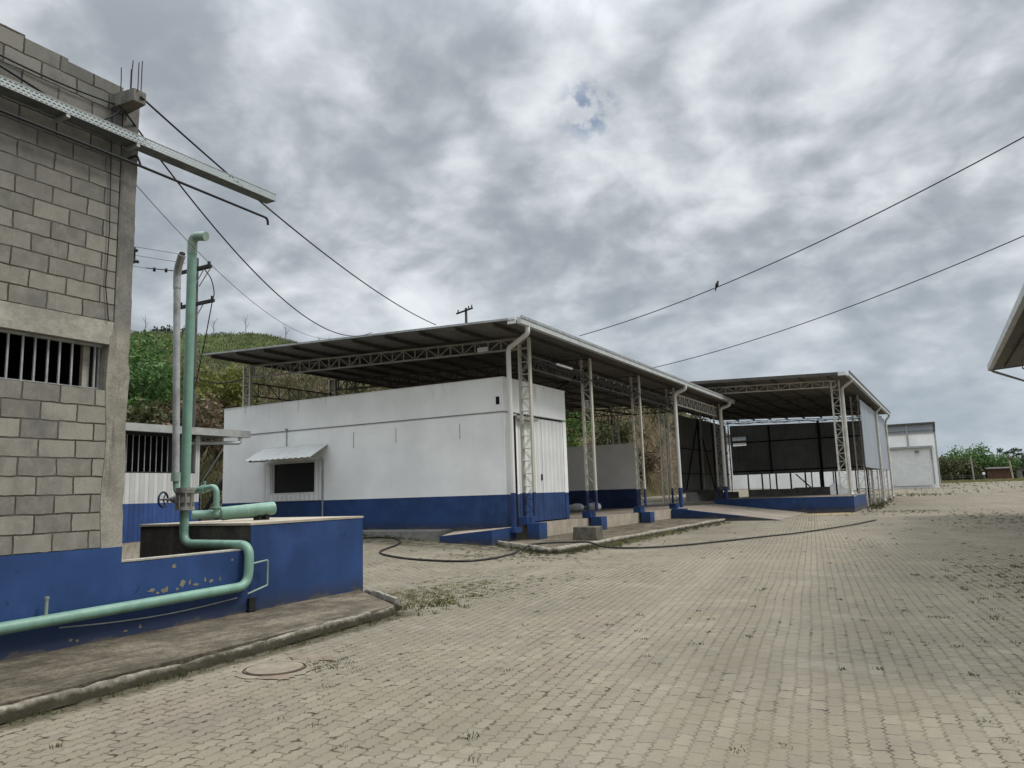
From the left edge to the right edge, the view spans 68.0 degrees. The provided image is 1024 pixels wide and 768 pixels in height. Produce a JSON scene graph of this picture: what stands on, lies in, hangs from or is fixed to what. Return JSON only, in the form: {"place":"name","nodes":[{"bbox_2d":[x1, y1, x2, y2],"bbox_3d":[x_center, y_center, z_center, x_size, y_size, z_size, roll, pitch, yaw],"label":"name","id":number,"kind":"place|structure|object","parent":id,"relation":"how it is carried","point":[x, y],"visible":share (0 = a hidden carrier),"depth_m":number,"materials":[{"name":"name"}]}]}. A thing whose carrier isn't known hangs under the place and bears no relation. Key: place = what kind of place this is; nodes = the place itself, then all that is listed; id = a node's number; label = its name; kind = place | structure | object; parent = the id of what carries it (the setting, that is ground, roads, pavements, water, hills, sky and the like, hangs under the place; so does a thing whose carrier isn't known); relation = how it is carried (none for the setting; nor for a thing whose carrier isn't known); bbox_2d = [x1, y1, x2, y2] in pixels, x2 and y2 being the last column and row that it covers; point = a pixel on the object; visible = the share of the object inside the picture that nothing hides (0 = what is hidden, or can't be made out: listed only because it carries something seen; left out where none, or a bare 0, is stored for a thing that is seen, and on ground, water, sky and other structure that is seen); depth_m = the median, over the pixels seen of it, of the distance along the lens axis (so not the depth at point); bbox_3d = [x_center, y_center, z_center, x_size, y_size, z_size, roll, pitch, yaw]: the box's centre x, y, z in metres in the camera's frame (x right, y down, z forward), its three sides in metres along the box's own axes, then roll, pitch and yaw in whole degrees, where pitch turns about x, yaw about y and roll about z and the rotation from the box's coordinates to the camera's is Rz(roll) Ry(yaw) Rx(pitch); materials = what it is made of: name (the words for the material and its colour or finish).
{"place":"outdoors","nodes":[
{"label":"outdoors","id":0,"kind":"place"},
{"bbox_2d":[128,333,729,520],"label":"hill","id":1,"kind":"structure","parent":0,"point":[655,489],"depth_m":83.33,"materials":[{"name":"green plant"}]},
{"bbox_2d":[126,398,172,425],"bbox_3d":[-17.097,2.116,35.605,2.902,3.026,2.924,3,-10,-31],"label":"shrub","id":2,"kind":"object","parent":1,"relation":"on","point":[145,415],"visible":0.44,"depth_m":35.39,"materials":[{"name":"green plant"}]},
{"bbox_2d":[127,358,172,420],"bbox_3d":[-18.371,0.828,38.147,3.492,4.164,4.025,-2,-8,0],"label":"bush","id":3,"kind":"object","parent":1,"relation":"on","point":[156,377],"visible":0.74,"depth_m":37.38,"materials":[{"name":"green plant"}]},
{"bbox_2d":[127,329,183,409],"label":"bush","id":4,"kind":"object","parent":1,"relation":"on","point":[136,356],"visible":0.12,"depth_m":42.18,"materials":[{"name":"green plant"}]},
{"bbox_2d":[150,325,200,335],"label":"shrub","id":5,"kind":"object","parent":1,"relation":"on","point":[165,330],"visible":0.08,"depth_m":128.23,"materials":[{"name":"green plant"}]},
{"bbox_2d":[159,390,198,413],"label":"shrub","id":6,"kind":"object","parent":1,"relation":"on","point":[171,401],"visible":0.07,"depth_m":45.07,"materials":[{"name":"green plant"}]},
{"bbox_2d":[158,400,214,425],"bbox_3d":[-17.081,2.113,40.025,3.337,2.966,3.033,-5,-9,19],"label":"shrub","id":7,"kind":"object","parent":1,"relation":"on","point":[169,408],"visible":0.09,"depth_m":39.74,"materials":[{"name":"green plant"}]},
{"bbox_2d":[152,390,223,452],"bbox_3d":[-14.939,1.995,35.278,3.443,3.774,4.193,2,-9,-27],"label":"bush","id":8,"kind":"object","parent":1,"relation":"on","point":[202,407],"visible":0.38,"depth_m":35.18,"materials":[{"name":"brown plant"}]},
{"bbox_2d":[200,440,222,458],"bbox_3d":[-14.458,3.379,37.281,2.010,1.579,2.211,-3,-8,11],"label":"shrub","id":9,"kind":"object","parent":1,"relation":"on","point":[219,447],"visible":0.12,"depth_m":36.99,"materials":[{"name":"green plant"}]},
{"bbox_2d":[198,398,226,428],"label":"shrub","id":10,"kind":"object","parent":1,"relation":"on","point":[219,414],"visible":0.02,"depth_m":40.19,"materials":[{"name":"green plant"}]},
{"bbox_2d":[170,361,262,413],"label":"bush","id":11,"kind":"object","parent":1,"relation":"on","point":[232,392],"visible":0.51,"depth_m":40.88,"materials":[{"name":"green plant"}]},
{"bbox_2d":[197,399,236,427],"bbox_3d":[-15.563,2.434,40.060,3.421,3.215,3.110,2,-9,-25],"label":"shrub","id":12,"kind":"object","parent":1,"relation":"on","point":[230,406],"visible":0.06,"depth_m":39.56,"materials":[{"name":"green plant"}]},
{"bbox_2d":[130,329,327,380],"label":"hill grass","id":13,"kind":"structure","parent":1,"relation":"on","point":[216,362],"depth_m":110.80,"materials":[{"name":"green plant"}]},
{"bbox_2d":[303,393,320,399],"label":"shrub","id":14,"kind":"object","parent":1,"relation":"on","point":[310,397],"visible":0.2,"depth_m":71.98,"materials":[{"name":"green plant"}]},
{"bbox_2d":[337,382,366,394],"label":"shrub","id":15,"kind":"object","parent":1,"relation":"on","point":[349,385],"visible":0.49,"depth_m":75.57,"materials":[{"name":"green plant"}]},
{"bbox_2d":[456,305,472,322],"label":"utility pole","id":16,"kind":"object","parent":1,"relation":"on","point":[465,311],"visible":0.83,"depth_m":72.32,"materials":[{"name":"concrete"}]},
{"bbox_2d":[565,409,595,446],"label":"bush","id":17,"kind":"object","parent":1,"relation":"on","point":[575,423],"visible":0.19,"depth_m":68.94,"materials":[{"name":"green plant"}]},
{"bbox_2d":[587,416,640,445],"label":"bush","id":18,"kind":"object","parent":1,"relation":"on","point":[625,432],"visible":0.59,"depth_m":73.33,"materials":[{"name":"green plant"}]},
{"bbox_2d":[638,445,664,476],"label":"bush","id":19,"kind":"object","parent":1,"relation":"on","point":[651,457],"visible":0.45,"depth_m":77.95,"materials":[{"name":"brown plant"}]},
{"bbox_2d":[0,481,1023,767],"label":"paving","id":20,"kind":"structure","parent":0,"point":[774,687],"depth_m":6.45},
{"bbox_2d":[0,23,145,660],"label":"block building","id":21,"kind":"structure","parent":20,"relation":"on","point":[64,365],"depth_m":7.86,"materials":[{"name":"concrete"}]},
{"bbox_2d":[0,329,102,388],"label":"window","id":22,"kind":"structure","parent":21,"relation":"in","point":[85,347],"depth_m":7.92,"materials":[{"name":"metal"}]},
{"bbox_2d":[0,54,114,104],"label":"wall cable","id":23,"kind":"object","parent":21,"relation":"attached to","point":[36,72],"depth_m":8.00,"materials":[{"name":"black rubber"}]},
{"bbox_2d":[0,65,121,120],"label":"wall cable","id":24,"kind":"object","parent":21,"relation":"attached to","point":[39,90],"depth_m":7.77,"materials":[{"name":"black rubber"}]},
{"bbox_2d":[105,108,112,320],"bbox_3d":[-4.460,-1.899,8.422,0.021,2.451,0.081,-6,-9,28],"label":"wall cable","id":25,"kind":"object","parent":21,"relation":"attached to","point":[109,222],"depth_m":8.39,"materials":[{"name":"black rubber"}]},
{"bbox_2d":[0,109,268,224],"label":"conduit","id":26,"kind":"object","parent":21,"relation":"attached to","point":[140,165],"visible":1,"depth_m":8.57,"materials":[{"name":"black metal"}]},
{"bbox_2d":[133,247,138,263],"bbox_3d":[-4.386,-1.492,8.738,0.040,0.190,0.180,-6,-9,28],"label":"line bracket","id":27,"kind":"object","parent":21,"relation":"attached to","point":[135,260],"visible":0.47,"depth_m":8.77,"materials":[{"name":"black metal"}]},
{"bbox_2d":[0,75,275,203],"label":"cable tray","id":28,"kind":"object","parent":21,"relation":"attached to","point":[61,113],"visible":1,"depth_m":8.46,"materials":[{"name":"metal"}]},
{"bbox_2d":[136,185,342,338],"bbox_3d":[-4.881,-1.870,16.567,0.010,1.659,15.674,-1,-8,-4],"label":"overhead cable","id":29,"kind":"object","parent":21,"relation":"attached to","point":[216,269],"visible":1,"depth_m":11.43,"materials":[{"name":"black rubber"}]},
{"bbox_2d":[124,111,371,335],"bbox_3d":[-4.387,-2.050,16.187,0.022,1.375,15.354,-2,-8,0],"label":"overhead cable","id":30,"kind":"object","parent":21,"relation":"attached to","point":[130,119],"visible":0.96,"depth_m":11.47,"materials":[{"name":"black rubber"}]},
{"bbox_2d":[140,96,435,324],"bbox_3d":[-3.224,-2.453,15.611,0.024,0.637,14.368,-3,-8,7],"label":"overhead cable","id":31,"kind":"object","parent":21,"relation":"attached to","point":[177,129],"visible":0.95,"depth_m":11.71,"materials":[{"name":"black rubber"}]},
{"bbox_2d":[147,258,214,426],"bbox_3d":[-13.006,0.615,30.030,3.169,11.600,1.002,-4,-8,12],"label":"utility pole","id":32,"kind":"object","parent":20,"relation":"on","point":[202,268],"visible":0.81,"depth_m":30.24,"materials":[{"name":"concrete"}]},
{"bbox_2d":[194,376,248,383],"bbox_3d":[-11.406,-0.209,29.715,2.654,0.401,0.050,-5,-9,19],"label":"overhead cable","id":33,"kind":"object","parent":32,"relation":"attached to","point":[220,382],"visible":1,"depth_m":29.69,"materials":[{"name":"black rubber"}]},
{"bbox_2d":[122,422,250,542],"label":"guard house","id":34,"kind":"structure","parent":20,"relation":"on","point":[148,465],"depth_m":22.49,"materials":[{"name":"white paint"}]},
{"bbox_2d":[125,432,195,472],"bbox_3d":[-11.774,1.757,20.134,0.040,1.168,7.900,-6,-9,28],"label":"window","id":35,"kind":"structure","parent":34,"relation":"in","point":[127,433],"depth_m":22.17,"materials":[{"name":"black metal"}]},
{"bbox_2d":[0,590,394,705],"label":"pavement slab","id":36,"kind":"structure","parent":20,"relation":"on","point":[23,678],"depth_m":7.53,"materials":[{"name":"concrete"}]},
{"bbox_2d":[69,549,249,641],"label":"wall","id":37,"kind":"structure","parent":36,"relation":"on","point":[145,577],"depth_m":8.75,"materials":[{"name":"blue paint"}]},
{"bbox_2d":[0,231,268,634],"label":"water pipe","id":38,"kind":"object","parent":37,"relation":"attached to","point":[182,499],"visible":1,"depth_m":9.72,"materials":[{"name":"green metal"}]},
{"bbox_2d":[139,516,363,609],"bbox_3d":[-3.774,2.621,11.123,2.240,1.235,2.215,-6,-9,28],"label":"concrete tank","id":39,"kind":"object","parent":36,"relation":"on","point":[309,558],"visible":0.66,"depth_m":10.47,"materials":[{"name":"blue paint"}]},
{"bbox_2d":[191,502,276,519],"bbox_3d":[-4.013,1.852,10.985,1.162,0.261,0.197,3,-9,-30],"label":"pump cylinder","id":40,"kind":"object","parent":39,"relation":"on","point":[261,511],"visible":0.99,"depth_m":10.96,"materials":[{"name":"green paint"}]},
{"bbox_2d":[171,251,221,514],"bbox_3d":[-4.713,-0.082,11.242,1.132,3.996,0.225,-6,-9,28],"label":"vent pipe","id":41,"kind":"object","parent":40,"relation":"attached to","point":[176,472],"visible":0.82,"depth_m":11.42,"materials":[{"name":"metal"}]},
{"bbox_2d":[0,606,395,723],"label":"kerb","id":42,"kind":"structure","parent":20,"relation":"on","point":[21,709],"depth_m":6.61,"materials":[{"name":"concrete"}]},
{"bbox_2d":[235,660,318,678],"bbox_3d":[-2.115,2.587,6.877,0.758,0.038,0.762,1,-9,-21],"label":"manhole","id":43,"kind":"object","parent":20,"relation":"in","point":[279,667],"visible":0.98,"depth_m":6.82,"materials":[{"name":"grey concrete"}]},
{"bbox_2d":[259,674,294,679],"bbox_3d":[-2.017,2.528,6.553,0.365,0.002,0.232,-6,-9,28],"label":"sand patch","id":44,"kind":"object","parent":43,"relation":"on","point":[283,676],"visible":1,"depth_m":6.55,"materials":[{"name":"beige sand"}]},
{"bbox_2d":[289,654,333,661],"bbox_3d":[-1.928,2.637,7.305,0.544,0.003,0.324,-6,-9,28],"label":"sand patch","id":45,"kind":"object","parent":20,"relation":"on","point":[310,657],"visible":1,"depth_m":7.31,"materials":[{"name":"beige sand"}]},
{"bbox_2d":[364,587,399,610],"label":"kerb","id":46,"kind":"structure","parent":20,"relation":"on","point":[393,600],"depth_m":10.56,"materials":[{"name":"concrete"}]},
{"bbox_2d":[222,376,569,530],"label":"white building","id":47,"kind":"structure","parent":20,"relation":"on","point":[434,456],"depth_m":25.15,"materials":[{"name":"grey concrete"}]},
{"bbox_2d":[198,447,223,520],"bbox_3d":[-11.452,3.916,29.817,1.940,3.316,0.862,-6,-9,28],"label":"steel stair","id":48,"kind":"object","parent":47,"relation":"attached to","point":[210,501],"visible":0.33,"depth_m":29.48,"materials":[{"name":"grey metal"}]},
{"bbox_2d":[270,460,314,494],"bbox_3d":[-7.759,3.347,27.019,2.170,1.160,0.150,-6,-9,28],"label":"window","id":49,"kind":"structure","parent":47,"relation":"in","point":[298,477],"depth_m":27.08,"materials":[{"name":"black glass"}]},
{"bbox_2d":[517,419,543,520],"bbox_3d":[0.595,2.724,24.324,0.100,3.330,1.660,-6,-9,28],"label":"door","id":50,"kind":"structure","parent":47,"relation":"in","point":[537,425],"depth_m":24.45,"materials":[{"name":"white metal"}]},
{"bbox_2d":[541,419,565,519],"bbox_3d":[1.390,2.910,25.786,0.060,3.330,1.650,-6,-9,28],"label":"door","id":51,"kind":"structure","parent":47,"relation":"in","point":[551,431],"depth_m":25.73,"materials":[{"name":"white metal"}]},
{"bbox_2d":[363,529,453,540],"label":"apron slab","id":52,"kind":"structure","parent":20,"relation":"on","point":[429,534],"depth_m":23.06,"materials":[{"name":"grey concrete"}]},
{"bbox_2d":[439,527,516,545],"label":"ramp","id":53,"kind":"structure","parent":20,"relation":"on","point":[491,537],"depth_m":21.57,"materials":[{"name":"blue paint"}]},
{"bbox_2d":[5,481,1023,762],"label":"paving weeds","id":54,"kind":"object","parent":20,"relation":"on","point":[571,551],"visible":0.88,"depth_m":11.49,"materials":[{"name":"green plant"}]},
{"bbox_2d":[497,540,552,553],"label":"kerb","id":55,"kind":"structure","parent":20,"relation":"on","point":[537,548],"depth_m":19.67,"materials":[{"name":"concrete"}]},
{"bbox_2d":[510,519,717,547],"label":"pavement slab","id":56,"kind":"structure","parent":20,"relation":"on","point":[623,530],"depth_m":25.82,"materials":[{"name":"concrete"}]},
{"bbox_2d":[573,526,602,540],"bbox_3d":[2.183,4.300,21.835,0.775,0.399,0.548,-6,-9,28],"label":"concrete block","id":57,"kind":"object","parent":56,"relation":"on","point":[588,533],"depth_m":21.62,"materials":[{"name":"grey concrete"}]},
{"bbox_2d":[517,501,713,539],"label":"loading platform","id":58,"kind":"structure","parent":56,"relation":"on","point":[627,516],"depth_m":29.98,"materials":[{"name":"grey concrete"}]},
{"bbox_2d":[202,315,734,539],"bbox_3d":[0.919,3.129,35.470,13.210,6.896,26.375,-6,-9,28],"label":"canopy","id":59,"kind":"object","parent":58,"relation":"on","point":[584,375],"visible":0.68,"depth_m":28.11,"materials":[{"name":"metal"}]},
{"bbox_2d":[579,136,1023,335],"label":"overhead cable","id":60,"kind":"object","parent":59,"relation":"attached to","point":[829,236],"visible":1,"depth_m":17.20,"materials":[{"name":"black rubber"}]},
{"bbox_2d":[654,235,1023,367],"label":"overhead cable","id":61,"kind":"object","parent":59,"relation":"attached to","point":[859,302],"visible":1,"depth_m":23.27,"materials":[{"name":"black rubber"}]},
{"bbox_2d":[569,503,583,510],"bbox_3d":[3.070,5.911,36.377,0.755,0.394,0.494,-6,-9,28],"label":"sack","id":62,"kind":"object","parent":58,"relation":"on","point":[576,507],"visible":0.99,"depth_m":36.17,"materials":[{"name":"grey fabric"}]},
{"bbox_2d":[585,502,600,510],"bbox_3d":[3.816,5.765,35.629,0.555,0.422,0.767,5,-11,-39],"label":"sack","id":63,"kind":"object","parent":58,"relation":"on","point":[591,507],"visible":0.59,"depth_m":35.41,"materials":[{"name":"grey fabric"}]},
{"bbox_2d":[567,442,640,508],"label":"partition wall","id":64,"kind":"structure","parent":58,"relation":"on","point":[615,470],"depth_m":40.34,"materials":[{"name":"white paint"}]},
{"bbox_2d":[363,519,876,561],"bbox_3d":[5.322,4.477,22.975,21.670,0.386,6.642,1,-9,-21],"label":"hose","id":65,"kind":"object","parent":20,"relation":"on","point":[433,560],"visible":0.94,"depth_m":19.97,"materials":[{"name":"black rubber"}]},
{"bbox_2d":[552,518,725,553],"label":"kerb","id":66,"kind":"structure","parent":20,"relation":"on","point":[566,548],"depth_m":23.05,"materials":[{"name":"concrete"}]},
{"bbox_2d":[375,478,1023,612],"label":"grass patch","id":67,"kind":"object","parent":20,"relation":"on","point":[422,601],"visible":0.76,"depth_m":12.85,"materials":[{"name":"green plant"}]},
{"bbox_2d":[686,489,738,501],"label":"block low wall","id":68,"kind":"structure","parent":20,"relation":"on","point":[704,495],"depth_m":59.48,"materials":[{"name":"grey concrete"}]},
{"bbox_2d":[672,504,806,520],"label":"access ramp","id":69,"kind":"structure","parent":20,"relation":"on","point":[729,512],"depth_m":34.91,"materials":[{"name":"grey concrete"}]},
{"bbox_2d":[610,370,895,505],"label":"canopy","id":70,"kind":"object","parent":20,"relation":"on","point":[848,446],"visible":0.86,"depth_m":60.00,"materials":[{"name":"metal"}]},
{"bbox_2d":[748,487,830,496],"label":"block low wall","id":71,"kind":"structure","parent":20,"relation":"on","point":[800,491],"depth_m":54.59,"materials":[{"name":"grey concrete"}]},
{"bbox_2d":[714,494,866,512],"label":"loading platform","id":72,"kind":"structure","parent":20,"relation":"on","point":[826,503],"depth_m":40.57,"materials":[{"name":"blue concrete"}]},
{"bbox_2d":[829,483,860,494],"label":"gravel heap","id":73,"kind":"object","parent":72,"relation":"on","point":[833,489],"visible":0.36,"depth_m":68.76,"materials":[{"name":"grey gravel"}]},
{"bbox_2d":[987,284,1023,381],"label":"canopy","id":74,"kind":"object","parent":20,"relation":"on","point":[1008,351],"visible":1,"depth_m":27.72,"materials":[{"name":"metal"}]},
{"bbox_2d":[0,0,1023,459],"label":"sky","id":75,"kind":"structure","parent":0,"point":[576,168],"materials":[{"name":"grey"}]},
{"bbox_3d":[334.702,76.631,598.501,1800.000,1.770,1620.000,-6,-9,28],"label":"ground","id":76,"kind":"structure","parent":0,"visible":0},
{"bbox_2d":[726,422,940,489],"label":"warehouse","id":77,"kind":"structure","parent":76,"relation":"on","point":[914,455],"depth_m":84.31,"materials":[{"name":"white paint"}]},
{"bbox_2d":[890,448,932,485],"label":"sliding door","id":78,"kind":"structure","parent":77,"relation":"in","point":[909,467],"depth_m":83.57,"materials":[{"name":"white metal"}]},
{"bbox_2d":[938,455,986,480],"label":"tree","id":79,"kind":"object","parent":76,"relation":"on","point":[953,468],"visible":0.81,"depth_m":126.91,"materials":[{"name":"green plant"}]},
{"bbox_2d":[940,442,995,479],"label":"tree","id":80,"kind":"object","parent":76,"relation":"on","point":[974,454],"visible":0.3,"depth_m":131.43,"materials":[{"name":"green plant"}]},
{"bbox_2d":[970,456,974,479],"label":"utility pole","id":81,"kind":"object","parent":76,"relation":"on","point":[972,468],"visible":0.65,"depth_m":121.70,"materials":[{"name":"wood"}]},
{"bbox_2d":[971,452,1021,478],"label":"tree","id":82,"kind":"object","parent":76,"relation":"on","point":[1001,461],"visible":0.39,"depth_m":130.31,"materials":[{"name":"green plant"}]},
{"bbox_2d":[985,467,1010,479],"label":"brick hut","id":83,"kind":"object","parent":76,"relation":"on","point":[998,472],"visible":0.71,"depth_m":123.42,"materials":[{"name":"brick"}]},
{"bbox_2d":[996,448,1022,470],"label":"tree","id":84,"kind":"object","parent":76,"relation":"on","point":[1000,450],"visible":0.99,"depth_m":126.84,"materials":[{"name":"green plant"}]},
{"bbox_2d":[1008,460,1013,477],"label":"fence post","id":85,"kind":"object","parent":76,"relation":"on","point":[1011,468],"visible":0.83,"depth_m":119.20,"materials":[{"name":"grey wood"}]},
{"bbox_2d":[1008,449,1023,466],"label":"tree","id":86,"kind":"object","parent":76,"relation":"on","point":[1018,454],"visible":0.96,"depth_m":127.14,"materials":[{"name":"green plant"}]},
{"bbox_2d":[1009,452,1023,477],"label":"tree","id":87,"kind":"object","parent":76,"relation":"on","point":[1017,458],"visible":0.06,"depth_m":135.16,"materials":[{"name":"green plant"}]},
{"bbox_2d":[1014,468,1023,477],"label":"grey hut","id":88,"kind":"object","parent":76,"relation":"on","point":[1019,472],"visible":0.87,"depth_m":123.60,"materials":[{"name":"concrete"}]},
{"bbox_2d":[1015,452,1023,467],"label":"tree","id":89,"kind":"object","parent":76,"relation":"on","point":[1020,464],"visible":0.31,"depth_m":133.65,"materials":[{"name":"green plant"}]}
]}

